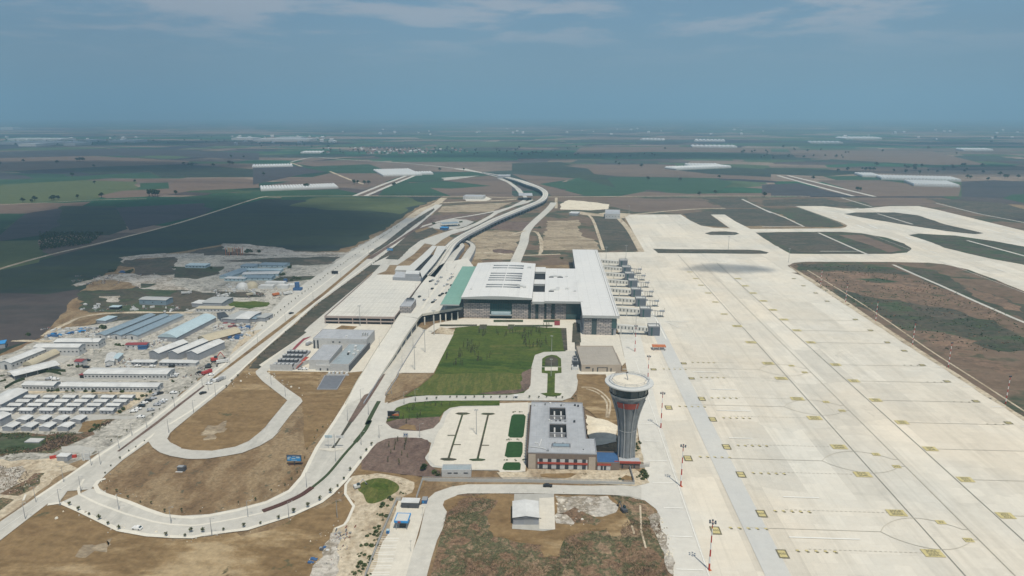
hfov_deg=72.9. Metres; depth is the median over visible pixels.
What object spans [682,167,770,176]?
field
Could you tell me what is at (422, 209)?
terminal road
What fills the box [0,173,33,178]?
field
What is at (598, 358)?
service building
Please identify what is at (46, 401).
prefab house
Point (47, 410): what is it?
prefab house
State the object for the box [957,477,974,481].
stand number marking
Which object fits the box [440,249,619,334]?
airport terminal
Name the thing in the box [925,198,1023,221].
field
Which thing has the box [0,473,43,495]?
brush ground
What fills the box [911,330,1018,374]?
grass island
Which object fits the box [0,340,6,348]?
farm shed
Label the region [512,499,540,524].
storage shed
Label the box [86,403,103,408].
prefab house
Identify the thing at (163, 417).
median
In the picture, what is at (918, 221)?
grass island
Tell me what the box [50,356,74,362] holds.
parking yard
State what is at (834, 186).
farm road
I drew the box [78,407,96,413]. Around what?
prefab house
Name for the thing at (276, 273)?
site office
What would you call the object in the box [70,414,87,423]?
prefab house
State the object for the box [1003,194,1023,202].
field
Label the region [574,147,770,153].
field
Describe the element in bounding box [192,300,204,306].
yard hut
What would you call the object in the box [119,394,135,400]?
prefab house
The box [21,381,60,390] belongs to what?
camp hall
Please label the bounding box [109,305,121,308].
farm shed
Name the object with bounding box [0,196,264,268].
farm road
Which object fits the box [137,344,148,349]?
container stack
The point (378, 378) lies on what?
retaining wall
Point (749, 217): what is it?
field
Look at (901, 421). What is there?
stand number marking
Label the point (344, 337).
plant building
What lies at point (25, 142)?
factory hall
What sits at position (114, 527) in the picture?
pavement
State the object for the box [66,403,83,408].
prefab house
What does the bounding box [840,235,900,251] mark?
grass island
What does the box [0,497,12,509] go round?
brush ground
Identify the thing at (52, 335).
material heap
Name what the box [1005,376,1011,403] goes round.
striped mast
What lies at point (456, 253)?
exit ramp
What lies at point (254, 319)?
yard hut
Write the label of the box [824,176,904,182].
field
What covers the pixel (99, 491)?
pavement
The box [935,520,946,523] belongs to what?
stand number marking
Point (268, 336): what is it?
median
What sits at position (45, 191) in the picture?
field
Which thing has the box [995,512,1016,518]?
stand number marking
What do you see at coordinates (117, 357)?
camp hall
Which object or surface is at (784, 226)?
service track
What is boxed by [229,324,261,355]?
verge
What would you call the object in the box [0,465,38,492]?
dry brush
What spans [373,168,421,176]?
greenhouse
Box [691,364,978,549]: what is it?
apron markings
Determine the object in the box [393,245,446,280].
rail station
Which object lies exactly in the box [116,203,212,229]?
field
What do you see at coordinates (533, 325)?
planting bed
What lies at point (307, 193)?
field
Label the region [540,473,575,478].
dirt verge
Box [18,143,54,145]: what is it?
factory hall
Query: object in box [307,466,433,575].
verge
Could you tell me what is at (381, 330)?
parking yard
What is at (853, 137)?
greenhouse
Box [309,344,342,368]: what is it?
plant building
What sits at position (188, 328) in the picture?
storage hall
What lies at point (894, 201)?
field
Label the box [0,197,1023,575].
site ground
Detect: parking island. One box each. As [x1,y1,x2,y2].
[440,412,469,460]
[469,413,493,460]
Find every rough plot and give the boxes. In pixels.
[431,494,672,575]
[559,507,600,525]
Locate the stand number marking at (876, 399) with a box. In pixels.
[869,398,882,401]
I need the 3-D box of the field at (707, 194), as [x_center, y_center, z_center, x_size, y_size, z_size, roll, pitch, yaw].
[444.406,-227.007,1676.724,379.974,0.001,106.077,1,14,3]
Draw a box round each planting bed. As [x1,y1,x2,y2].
[332,422,351,447]
[336,325,357,328]
[348,374,384,421]
[361,437,440,476]
[440,324,476,325]
[479,324,486,328]
[480,368,531,393]
[494,320,522,321]
[507,324,514,328]
[514,325,552,326]
[545,356,557,365]
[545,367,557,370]
[561,328,566,350]
[572,323,580,341]
[574,322,579,349]
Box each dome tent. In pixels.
[236,282,247,289]
[247,281,257,288]
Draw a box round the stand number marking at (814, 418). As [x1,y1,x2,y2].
[807,416,822,419]
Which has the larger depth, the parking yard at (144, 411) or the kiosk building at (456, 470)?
the parking yard at (144, 411)
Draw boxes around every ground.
[0,116,1023,344]
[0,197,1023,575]
[0,234,380,463]
[0,419,114,455]
[0,432,46,453]
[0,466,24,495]
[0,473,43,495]
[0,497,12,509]
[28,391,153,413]
[77,288,176,311]
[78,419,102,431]
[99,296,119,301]
[119,258,174,268]
[140,283,154,287]
[172,266,224,278]
[215,291,264,297]
[227,256,339,264]
[228,301,269,308]
[274,276,314,281]
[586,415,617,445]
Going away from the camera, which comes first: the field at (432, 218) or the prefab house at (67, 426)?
the prefab house at (67, 426)
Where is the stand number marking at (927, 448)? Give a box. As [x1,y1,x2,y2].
[922,446,938,450]
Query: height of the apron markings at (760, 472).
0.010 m
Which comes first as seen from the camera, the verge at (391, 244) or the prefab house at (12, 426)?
the prefab house at (12, 426)
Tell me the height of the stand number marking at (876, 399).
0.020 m
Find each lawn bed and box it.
[502,462,520,470]
[505,442,522,457]
[508,414,525,437]
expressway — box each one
[0,207,437,539]
[458,169,521,192]
[497,178,527,201]
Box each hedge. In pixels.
[262,486,313,511]
[311,442,356,486]
[353,401,380,441]
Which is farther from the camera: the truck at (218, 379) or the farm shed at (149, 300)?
the farm shed at (149, 300)
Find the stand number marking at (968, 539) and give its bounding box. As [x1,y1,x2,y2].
[963,538,974,541]
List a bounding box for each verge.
[0,458,77,519]
[0,504,240,575]
[4,501,341,575]
[170,371,286,450]
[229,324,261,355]
[249,216,429,367]
[268,371,362,449]
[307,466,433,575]
[310,529,341,575]
[332,473,413,575]
[357,176,409,195]
[367,225,421,258]
[369,208,433,255]
[385,373,432,402]
[386,227,437,259]
[386,400,499,421]
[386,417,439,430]
[398,424,416,430]
[435,327,454,334]
[443,493,630,556]
[497,469,648,485]
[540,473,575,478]
[555,496,617,524]
[577,374,616,423]
[616,428,643,461]
[622,475,632,481]
[648,513,674,574]
[783,176,870,196]
[790,266,1023,420]
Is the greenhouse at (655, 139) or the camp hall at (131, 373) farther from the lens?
the greenhouse at (655, 139)
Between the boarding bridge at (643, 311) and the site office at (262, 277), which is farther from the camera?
the site office at (262, 277)
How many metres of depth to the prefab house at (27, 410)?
450.64 m
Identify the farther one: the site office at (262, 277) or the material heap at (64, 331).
the site office at (262, 277)
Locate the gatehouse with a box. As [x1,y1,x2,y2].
[401,497,419,507]
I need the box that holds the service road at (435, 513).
[406,484,640,575]
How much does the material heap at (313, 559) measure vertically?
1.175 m
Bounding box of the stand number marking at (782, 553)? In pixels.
[775,549,789,557]
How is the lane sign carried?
on the ground at (545, 134)
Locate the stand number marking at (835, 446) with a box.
[830,444,847,448]
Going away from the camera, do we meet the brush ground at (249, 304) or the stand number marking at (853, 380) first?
the stand number marking at (853, 380)
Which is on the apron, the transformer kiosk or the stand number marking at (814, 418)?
the stand number marking at (814, 418)
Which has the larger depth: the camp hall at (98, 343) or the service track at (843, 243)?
the service track at (843, 243)
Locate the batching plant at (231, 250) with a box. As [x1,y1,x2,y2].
[225,247,242,255]
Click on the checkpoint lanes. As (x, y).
(399, 562)
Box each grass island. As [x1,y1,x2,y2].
[654,249,768,253]
[705,231,738,234]
[757,232,910,253]
[761,210,800,225]
[765,233,855,252]
[770,208,843,226]
[788,262,1023,415]
[795,271,1006,318]
[797,264,909,274]
[833,289,1023,351]
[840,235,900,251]
[847,212,980,233]
[860,278,896,282]
[898,264,1023,319]
[908,301,967,319]
[910,234,1023,264]
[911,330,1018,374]
[964,287,1020,310]
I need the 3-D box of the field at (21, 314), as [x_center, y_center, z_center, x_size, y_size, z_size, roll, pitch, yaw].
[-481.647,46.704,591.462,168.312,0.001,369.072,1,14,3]
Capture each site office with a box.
[185,263,210,267]
[219,268,246,278]
[224,276,246,280]
[240,263,258,267]
[242,271,280,276]
[244,275,275,280]
[247,268,283,271]
[259,262,289,267]
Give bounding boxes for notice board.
[81,453,89,460]
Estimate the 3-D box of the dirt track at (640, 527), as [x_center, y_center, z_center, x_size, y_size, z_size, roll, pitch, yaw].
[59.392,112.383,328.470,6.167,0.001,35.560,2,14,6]
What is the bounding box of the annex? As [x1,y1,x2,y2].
[316,364,329,370]
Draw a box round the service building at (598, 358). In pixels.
[576,346,621,371]
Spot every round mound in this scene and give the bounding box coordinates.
[358,478,398,503]
[369,482,387,489]
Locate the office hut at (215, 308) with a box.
[195,306,234,311]
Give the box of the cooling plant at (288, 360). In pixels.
[270,349,310,370]
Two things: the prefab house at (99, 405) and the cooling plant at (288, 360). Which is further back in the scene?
the cooling plant at (288, 360)
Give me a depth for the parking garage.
687.79 m
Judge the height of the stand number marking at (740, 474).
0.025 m
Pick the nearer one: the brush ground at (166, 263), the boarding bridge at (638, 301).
the boarding bridge at (638, 301)
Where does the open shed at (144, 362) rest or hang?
on the ground at (545, 134)
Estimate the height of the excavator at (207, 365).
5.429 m
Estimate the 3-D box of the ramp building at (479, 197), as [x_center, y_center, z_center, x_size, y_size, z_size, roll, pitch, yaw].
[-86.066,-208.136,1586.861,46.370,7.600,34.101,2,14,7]
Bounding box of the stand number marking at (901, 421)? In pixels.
[894,420,908,423]
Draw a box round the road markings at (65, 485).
[2,351,241,528]
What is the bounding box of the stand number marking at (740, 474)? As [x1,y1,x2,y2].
[735,471,746,477]
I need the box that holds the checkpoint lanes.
[370,501,425,575]
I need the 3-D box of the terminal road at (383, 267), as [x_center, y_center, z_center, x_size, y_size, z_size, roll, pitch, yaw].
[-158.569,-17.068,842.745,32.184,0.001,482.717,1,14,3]
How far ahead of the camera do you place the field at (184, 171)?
2372.88 m
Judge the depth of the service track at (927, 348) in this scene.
567.34 m
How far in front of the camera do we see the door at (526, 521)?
328.29 m
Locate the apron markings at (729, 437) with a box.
[620,276,1023,575]
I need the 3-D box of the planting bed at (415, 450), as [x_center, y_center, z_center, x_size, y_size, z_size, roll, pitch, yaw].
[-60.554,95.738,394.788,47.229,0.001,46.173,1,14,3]
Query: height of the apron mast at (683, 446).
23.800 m
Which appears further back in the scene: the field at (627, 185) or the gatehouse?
the field at (627, 185)
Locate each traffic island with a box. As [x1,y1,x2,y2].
[77,479,262,525]
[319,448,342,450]
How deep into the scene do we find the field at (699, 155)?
3216.50 m
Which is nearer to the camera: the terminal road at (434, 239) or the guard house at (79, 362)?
the guard house at (79, 362)
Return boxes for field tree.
[151,189,158,196]
[420,463,427,468]
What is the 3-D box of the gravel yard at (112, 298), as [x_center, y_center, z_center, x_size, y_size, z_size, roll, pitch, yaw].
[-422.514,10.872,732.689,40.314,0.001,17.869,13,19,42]
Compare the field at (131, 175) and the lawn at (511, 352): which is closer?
the lawn at (511, 352)
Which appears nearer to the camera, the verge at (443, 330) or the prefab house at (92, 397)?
the prefab house at (92, 397)
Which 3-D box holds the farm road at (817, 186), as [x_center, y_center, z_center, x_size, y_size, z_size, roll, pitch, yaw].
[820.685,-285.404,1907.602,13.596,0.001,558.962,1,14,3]
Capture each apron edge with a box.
[600,482,670,523]
[618,329,709,575]
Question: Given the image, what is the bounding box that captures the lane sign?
[325,435,342,447]
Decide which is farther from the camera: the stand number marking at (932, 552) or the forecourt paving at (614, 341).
the forecourt paving at (614, 341)
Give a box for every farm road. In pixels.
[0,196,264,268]
[3,199,115,204]
[12,340,50,341]
[41,311,192,335]
[291,157,457,168]
[329,171,363,183]
[353,176,405,195]
[364,176,413,195]
[587,196,809,196]
[780,176,852,195]
[790,176,876,196]
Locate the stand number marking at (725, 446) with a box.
[721,444,730,448]
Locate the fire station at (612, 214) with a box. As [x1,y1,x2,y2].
[605,209,619,218]
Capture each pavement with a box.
[35,249,372,497]
[48,444,374,537]
[93,398,347,518]
[335,478,354,528]
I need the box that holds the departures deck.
[345,258,472,403]
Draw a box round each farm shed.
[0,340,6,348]
[96,315,116,323]
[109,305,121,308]
[138,296,172,304]
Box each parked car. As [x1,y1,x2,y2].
[131,525,142,529]
[543,483,551,487]
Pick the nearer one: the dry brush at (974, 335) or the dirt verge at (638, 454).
the dirt verge at (638, 454)
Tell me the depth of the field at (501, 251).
980.89 m
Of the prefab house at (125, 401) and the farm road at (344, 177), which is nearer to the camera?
the prefab house at (125, 401)
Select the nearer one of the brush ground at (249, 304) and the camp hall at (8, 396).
the camp hall at (8, 396)
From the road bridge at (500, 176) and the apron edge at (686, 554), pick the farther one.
the road bridge at (500, 176)
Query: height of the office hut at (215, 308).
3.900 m
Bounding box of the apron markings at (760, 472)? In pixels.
[663,362,1004,552]
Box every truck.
[201,369,212,375]
[216,358,228,363]
[216,375,225,381]
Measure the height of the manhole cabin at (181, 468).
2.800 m
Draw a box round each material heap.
[46,332,58,336]
[51,330,69,335]
[66,329,85,333]
[226,335,240,339]
[307,557,317,563]
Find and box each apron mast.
[660,392,664,427]
[680,444,685,486]
[708,519,716,570]
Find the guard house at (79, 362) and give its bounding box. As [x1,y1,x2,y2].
[73,358,87,366]
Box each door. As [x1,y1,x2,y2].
[524,519,533,524]
[598,368,606,371]
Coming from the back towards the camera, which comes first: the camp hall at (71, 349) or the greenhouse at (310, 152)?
the greenhouse at (310, 152)
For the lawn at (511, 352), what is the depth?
572.78 m
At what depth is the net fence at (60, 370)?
524.72 m
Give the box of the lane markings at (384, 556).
[369,536,398,574]
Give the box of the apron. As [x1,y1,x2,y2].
[598,206,1023,575]
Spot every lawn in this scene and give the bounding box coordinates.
[405,326,565,395]
[407,372,520,395]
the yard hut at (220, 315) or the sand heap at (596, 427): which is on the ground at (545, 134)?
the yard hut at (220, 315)
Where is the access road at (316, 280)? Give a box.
[251,218,411,331]
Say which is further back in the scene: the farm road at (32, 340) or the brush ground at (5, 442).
the farm road at (32, 340)
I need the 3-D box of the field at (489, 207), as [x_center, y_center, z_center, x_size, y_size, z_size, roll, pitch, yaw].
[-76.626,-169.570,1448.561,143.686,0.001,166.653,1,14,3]
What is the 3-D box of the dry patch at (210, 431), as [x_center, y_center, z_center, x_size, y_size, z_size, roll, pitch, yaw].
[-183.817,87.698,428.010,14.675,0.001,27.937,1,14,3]
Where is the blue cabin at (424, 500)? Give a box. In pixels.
[421,496,427,503]
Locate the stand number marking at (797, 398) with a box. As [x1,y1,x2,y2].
[790,397,803,399]
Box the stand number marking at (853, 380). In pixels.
[848,379,859,381]
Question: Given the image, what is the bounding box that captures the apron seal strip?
[646,314,790,575]
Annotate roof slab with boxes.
[24,438,44,442]
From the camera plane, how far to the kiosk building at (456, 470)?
372.51 m
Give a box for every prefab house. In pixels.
[0,407,17,413]
[2,421,20,430]
[7,403,25,408]
[15,399,32,404]
[15,414,33,423]
[18,407,36,413]
[21,421,38,430]
[23,395,40,400]
[27,403,44,408]
[34,399,52,404]
[34,414,52,423]
[38,407,56,413]
[39,421,56,430]
[42,394,59,400]
[46,403,64,408]
[52,414,69,423]
[54,399,71,404]
[57,421,75,430]
[58,407,76,413]
[61,394,78,400]
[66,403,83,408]
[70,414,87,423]
[73,399,90,405]
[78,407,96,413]
[81,395,97,400]
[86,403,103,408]
[93,399,109,404]
[99,407,116,413]
[100,395,116,400]
[105,403,122,408]
[112,399,129,404]
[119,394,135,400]
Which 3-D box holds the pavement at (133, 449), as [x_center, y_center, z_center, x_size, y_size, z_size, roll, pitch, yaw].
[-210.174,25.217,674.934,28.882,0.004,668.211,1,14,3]
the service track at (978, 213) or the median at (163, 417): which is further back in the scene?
the service track at (978, 213)
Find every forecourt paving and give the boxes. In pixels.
[426,318,625,376]
[498,402,527,471]
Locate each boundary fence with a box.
[364,496,400,575]
[416,477,422,497]
[423,476,634,484]
[629,463,649,484]
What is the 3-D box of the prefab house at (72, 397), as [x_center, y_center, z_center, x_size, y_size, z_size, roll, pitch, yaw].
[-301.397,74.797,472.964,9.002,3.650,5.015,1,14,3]
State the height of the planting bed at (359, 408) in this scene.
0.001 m
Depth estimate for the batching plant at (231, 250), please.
952.65 m
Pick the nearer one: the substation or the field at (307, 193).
the substation
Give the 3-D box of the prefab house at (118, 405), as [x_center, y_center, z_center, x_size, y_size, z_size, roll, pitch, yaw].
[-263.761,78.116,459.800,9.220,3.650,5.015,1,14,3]
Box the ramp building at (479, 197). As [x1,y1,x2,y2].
[463,195,485,199]
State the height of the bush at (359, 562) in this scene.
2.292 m
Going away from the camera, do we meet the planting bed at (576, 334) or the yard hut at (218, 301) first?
the planting bed at (576, 334)
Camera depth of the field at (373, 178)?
2050.14 m
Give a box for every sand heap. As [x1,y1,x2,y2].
[587,423,605,430]
[605,425,613,428]
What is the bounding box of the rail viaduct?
[425,172,547,276]
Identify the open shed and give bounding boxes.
[6,360,59,378]
[131,359,157,365]
[158,359,192,366]
[189,360,199,366]
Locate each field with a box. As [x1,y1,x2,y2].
[0,148,258,159]
[0,156,189,171]
[0,172,160,183]
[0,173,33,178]
[0,180,137,203]
[0,196,442,353]
[0,201,90,213]
[0,208,117,240]
[0,214,24,229]
[0,240,42,269]
[0,289,79,349]
[49,206,127,234]
[63,165,252,177]
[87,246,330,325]
[99,178,258,197]
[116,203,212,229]
[140,182,168,188]
[161,193,254,209]
[252,189,357,197]
[253,166,323,184]
[254,173,400,187]
[281,196,397,199]
[290,197,424,213]
[294,160,375,165]
[304,164,380,172]
[378,172,488,195]
[407,181,487,187]
[421,214,489,227]
[432,176,511,195]
[433,196,1023,264]
[438,202,511,211]
[470,230,520,259]
[488,221,541,229]
[493,249,513,252]
[512,162,614,186]
[513,174,579,195]
[538,220,601,250]
[542,177,731,195]
[571,164,770,179]
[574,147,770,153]
[591,218,637,250]
[607,198,720,211]
[609,152,770,159]
[623,192,770,196]
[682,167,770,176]
[683,208,770,226]
[704,198,761,207]
[762,183,847,195]
[762,198,861,206]
[765,168,871,175]
[789,150,985,164]
[817,180,961,196]
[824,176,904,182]
[840,167,927,171]
[859,198,938,205]
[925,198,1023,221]
[962,180,1023,197]
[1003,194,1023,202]
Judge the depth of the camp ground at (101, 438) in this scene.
533.38 m
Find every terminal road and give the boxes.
[305,239,425,331]
[370,199,532,264]
[406,198,446,217]
[406,204,440,224]
[408,210,499,230]
[443,199,515,202]
[510,202,555,261]
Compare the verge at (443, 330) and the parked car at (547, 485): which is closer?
the parked car at (547, 485)
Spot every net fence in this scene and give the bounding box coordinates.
[4,377,24,388]
[39,370,60,374]
[45,368,65,371]
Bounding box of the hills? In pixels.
[0,110,501,118]
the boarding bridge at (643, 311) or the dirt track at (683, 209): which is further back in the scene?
the dirt track at (683, 209)
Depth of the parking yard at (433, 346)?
563.24 m
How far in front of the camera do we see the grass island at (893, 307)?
641.49 m
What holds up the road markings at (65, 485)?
on the pavement at (133, 449)
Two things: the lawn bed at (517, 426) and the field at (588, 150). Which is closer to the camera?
the lawn bed at (517, 426)
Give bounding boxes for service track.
[742,199,771,212]
[762,210,804,226]
[807,270,1023,410]
[819,233,871,255]
[893,265,1023,322]
[937,203,1023,222]
[966,240,1023,255]
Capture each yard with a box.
[11,390,182,421]
[34,377,168,381]
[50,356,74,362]
[61,445,95,460]
[73,273,189,289]
[120,253,203,262]
[171,254,338,292]
[221,244,348,254]
[259,281,300,288]
[260,323,390,371]
[399,330,452,372]
[430,219,472,228]
[442,176,473,179]
[465,197,490,200]
[512,494,554,530]
[539,497,554,528]
[560,200,608,209]
[576,211,628,217]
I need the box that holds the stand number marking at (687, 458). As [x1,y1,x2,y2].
[683,455,692,460]
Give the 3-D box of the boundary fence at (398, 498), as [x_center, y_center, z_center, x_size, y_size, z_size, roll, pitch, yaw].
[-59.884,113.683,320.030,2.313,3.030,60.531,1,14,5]
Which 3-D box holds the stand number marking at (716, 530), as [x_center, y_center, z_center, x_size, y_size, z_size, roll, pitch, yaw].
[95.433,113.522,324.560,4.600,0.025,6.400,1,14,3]
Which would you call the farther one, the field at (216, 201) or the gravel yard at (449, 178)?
the gravel yard at (449, 178)
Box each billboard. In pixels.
[286,455,301,464]
[387,411,399,418]
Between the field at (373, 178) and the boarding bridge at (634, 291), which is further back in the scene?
the field at (373, 178)
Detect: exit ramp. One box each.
[446,242,464,261]
[454,240,475,267]
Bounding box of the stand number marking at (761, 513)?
[755,510,767,516]
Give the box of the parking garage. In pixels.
[324,274,426,324]
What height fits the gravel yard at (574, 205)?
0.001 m
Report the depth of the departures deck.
639.55 m
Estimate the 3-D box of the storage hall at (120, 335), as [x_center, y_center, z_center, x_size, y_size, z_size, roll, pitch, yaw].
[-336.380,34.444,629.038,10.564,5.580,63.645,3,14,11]
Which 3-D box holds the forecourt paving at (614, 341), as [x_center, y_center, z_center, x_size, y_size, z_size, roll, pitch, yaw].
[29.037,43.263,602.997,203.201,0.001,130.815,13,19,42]
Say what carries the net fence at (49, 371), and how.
on the ground at (545, 134)
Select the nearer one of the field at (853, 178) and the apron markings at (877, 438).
the apron markings at (877, 438)
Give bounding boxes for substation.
[569,211,579,215]
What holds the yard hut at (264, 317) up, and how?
on the ground at (545, 134)
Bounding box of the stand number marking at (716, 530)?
[709,526,721,533]
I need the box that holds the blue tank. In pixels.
[293,282,302,290]
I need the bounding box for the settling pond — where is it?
[317,375,345,389]
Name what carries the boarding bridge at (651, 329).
on the apron
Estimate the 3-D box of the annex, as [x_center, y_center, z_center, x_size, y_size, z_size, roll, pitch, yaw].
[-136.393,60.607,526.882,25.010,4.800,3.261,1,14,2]
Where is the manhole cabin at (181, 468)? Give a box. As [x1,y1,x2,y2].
[176,465,186,472]
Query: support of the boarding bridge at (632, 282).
on the apron
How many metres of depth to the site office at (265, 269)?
852.15 m
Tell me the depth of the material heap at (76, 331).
616.72 m
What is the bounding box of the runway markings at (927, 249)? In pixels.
[801,208,1023,290]
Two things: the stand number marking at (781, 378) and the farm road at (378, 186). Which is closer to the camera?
the stand number marking at (781, 378)
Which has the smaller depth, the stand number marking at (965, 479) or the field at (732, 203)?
the stand number marking at (965, 479)
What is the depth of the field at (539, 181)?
1989.69 m
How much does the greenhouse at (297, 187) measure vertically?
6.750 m
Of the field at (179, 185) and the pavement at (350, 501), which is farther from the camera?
the field at (179, 185)
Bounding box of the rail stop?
[519,193,532,199]
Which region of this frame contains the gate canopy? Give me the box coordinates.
[394,513,410,529]
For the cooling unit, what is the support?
on the ground at (545, 134)
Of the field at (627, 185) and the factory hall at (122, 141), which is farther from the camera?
the factory hall at (122, 141)
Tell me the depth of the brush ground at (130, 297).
731.92 m
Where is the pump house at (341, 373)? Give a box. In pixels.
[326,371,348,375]
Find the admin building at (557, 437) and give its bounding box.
[526,401,596,469]
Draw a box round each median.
[118,385,203,450]
[213,254,369,377]
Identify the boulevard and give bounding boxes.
[62,326,578,535]
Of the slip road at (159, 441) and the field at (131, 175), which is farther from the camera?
the field at (131, 175)
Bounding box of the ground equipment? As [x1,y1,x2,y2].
[652,344,665,350]
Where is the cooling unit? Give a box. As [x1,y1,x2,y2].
[572,365,578,369]
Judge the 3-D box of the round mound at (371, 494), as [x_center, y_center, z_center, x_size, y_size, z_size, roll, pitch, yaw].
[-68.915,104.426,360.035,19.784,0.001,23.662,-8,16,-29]
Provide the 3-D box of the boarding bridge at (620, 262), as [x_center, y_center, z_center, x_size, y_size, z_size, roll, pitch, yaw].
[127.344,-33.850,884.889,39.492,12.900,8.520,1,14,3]
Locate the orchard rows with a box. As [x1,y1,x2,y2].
[38,231,102,249]
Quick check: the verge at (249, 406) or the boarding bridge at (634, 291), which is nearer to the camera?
the verge at (249, 406)
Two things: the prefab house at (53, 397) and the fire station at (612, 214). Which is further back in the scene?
the fire station at (612, 214)
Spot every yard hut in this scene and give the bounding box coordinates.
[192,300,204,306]
[202,296,233,305]
[217,312,227,321]
[222,310,246,323]
[234,311,261,322]
[251,315,259,321]
[256,313,272,321]
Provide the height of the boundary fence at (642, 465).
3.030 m
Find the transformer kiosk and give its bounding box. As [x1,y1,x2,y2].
[56,453,71,460]
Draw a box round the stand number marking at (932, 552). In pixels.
[920,549,945,556]
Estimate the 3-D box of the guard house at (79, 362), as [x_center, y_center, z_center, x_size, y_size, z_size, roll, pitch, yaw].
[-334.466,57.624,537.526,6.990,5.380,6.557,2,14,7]
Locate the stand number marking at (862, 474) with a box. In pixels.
[852,471,872,476]
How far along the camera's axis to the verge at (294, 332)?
677.03 m
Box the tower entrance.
[614,457,640,468]
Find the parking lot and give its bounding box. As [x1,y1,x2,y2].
[428,406,506,468]
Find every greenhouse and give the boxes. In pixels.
[252,163,292,167]
[260,183,337,190]
[300,151,322,153]
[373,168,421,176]
[416,171,433,174]
[640,138,664,140]
[665,164,730,169]
[684,163,720,165]
[690,145,736,147]
[694,139,724,141]
[807,141,842,143]
[835,136,881,138]
[854,172,876,176]
[876,174,960,181]
[904,179,959,187]
[955,148,992,150]
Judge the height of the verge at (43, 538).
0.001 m
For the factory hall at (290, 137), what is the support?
on the ground at (545, 134)
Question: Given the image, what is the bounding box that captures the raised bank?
[292,336,310,349]
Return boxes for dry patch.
[76,538,111,557]
[201,420,226,439]
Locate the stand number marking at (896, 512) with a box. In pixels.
[885,509,907,515]
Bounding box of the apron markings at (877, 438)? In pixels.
[678,255,1023,575]
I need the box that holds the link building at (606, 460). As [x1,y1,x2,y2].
[597,451,619,469]
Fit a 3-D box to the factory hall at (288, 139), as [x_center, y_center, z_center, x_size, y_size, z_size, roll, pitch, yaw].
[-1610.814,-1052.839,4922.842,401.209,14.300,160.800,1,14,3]
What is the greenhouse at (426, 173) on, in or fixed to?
on the ground at (545, 134)
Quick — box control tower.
[605,371,653,458]
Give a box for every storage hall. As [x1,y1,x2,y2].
[94,313,155,338]
[111,313,168,339]
[126,313,183,339]
[157,313,215,341]
[197,327,240,341]
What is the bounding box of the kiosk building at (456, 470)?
[442,464,471,476]
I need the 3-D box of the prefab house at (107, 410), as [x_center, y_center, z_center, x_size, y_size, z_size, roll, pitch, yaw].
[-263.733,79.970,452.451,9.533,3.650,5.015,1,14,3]
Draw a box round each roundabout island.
[541,367,561,396]
[542,355,560,366]
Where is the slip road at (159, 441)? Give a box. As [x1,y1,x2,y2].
[149,321,328,458]
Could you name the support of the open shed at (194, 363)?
on the ground at (545, 134)
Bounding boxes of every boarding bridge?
[601,259,627,266]
[603,265,641,273]
[605,270,645,279]
[607,278,649,287]
[610,287,653,296]
[613,296,658,306]
[617,306,664,316]
[617,321,659,335]
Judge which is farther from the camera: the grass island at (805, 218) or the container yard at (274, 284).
the grass island at (805, 218)
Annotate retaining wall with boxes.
[363,325,415,403]
[385,331,423,394]
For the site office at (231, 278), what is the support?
on the ground at (545, 134)
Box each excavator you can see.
[205,362,217,367]
[210,352,225,362]
[353,479,366,488]
[616,501,627,513]
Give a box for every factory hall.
[0,127,22,129]
[0,141,85,144]
[7,138,75,140]
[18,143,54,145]
[63,142,91,145]
[80,139,105,141]
[108,140,147,142]
[231,137,260,139]
[253,138,316,140]
[274,137,307,137]
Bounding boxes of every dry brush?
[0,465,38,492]
[794,263,1023,351]
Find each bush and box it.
[355,560,362,567]
[431,469,439,475]
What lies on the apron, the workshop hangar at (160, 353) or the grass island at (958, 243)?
the grass island at (958, 243)
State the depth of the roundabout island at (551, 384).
502.48 m
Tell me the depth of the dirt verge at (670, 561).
315.88 m
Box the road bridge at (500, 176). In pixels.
[498,174,510,178]
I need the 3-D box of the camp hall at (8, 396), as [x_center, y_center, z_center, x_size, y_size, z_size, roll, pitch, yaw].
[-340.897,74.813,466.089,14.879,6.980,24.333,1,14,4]
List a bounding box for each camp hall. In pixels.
[0,347,45,369]
[0,387,28,407]
[0,411,11,426]
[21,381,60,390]
[22,349,59,366]
[33,343,86,355]
[54,338,105,348]
[59,382,163,391]
[83,367,174,379]
[104,352,115,366]
[113,353,123,362]
[125,342,149,348]
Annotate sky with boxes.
[0,0,1023,115]
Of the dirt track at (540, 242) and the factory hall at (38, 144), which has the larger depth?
the factory hall at (38, 144)
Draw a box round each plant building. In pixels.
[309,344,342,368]
[313,329,374,348]
[330,343,369,371]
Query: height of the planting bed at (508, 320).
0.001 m
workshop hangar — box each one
[148,339,187,359]
[168,338,207,359]
[186,339,224,359]
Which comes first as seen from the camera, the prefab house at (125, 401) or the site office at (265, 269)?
the prefab house at (125, 401)
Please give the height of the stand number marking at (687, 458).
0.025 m
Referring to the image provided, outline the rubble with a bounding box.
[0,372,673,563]
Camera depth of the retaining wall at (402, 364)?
534.57 m
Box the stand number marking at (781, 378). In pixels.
[775,377,787,379]
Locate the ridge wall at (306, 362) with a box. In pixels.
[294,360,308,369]
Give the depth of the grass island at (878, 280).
810.22 m
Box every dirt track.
[475,252,560,255]
[533,231,542,254]
[583,212,604,249]
[586,387,610,417]
[617,218,644,251]
[631,505,646,547]
[635,208,725,214]

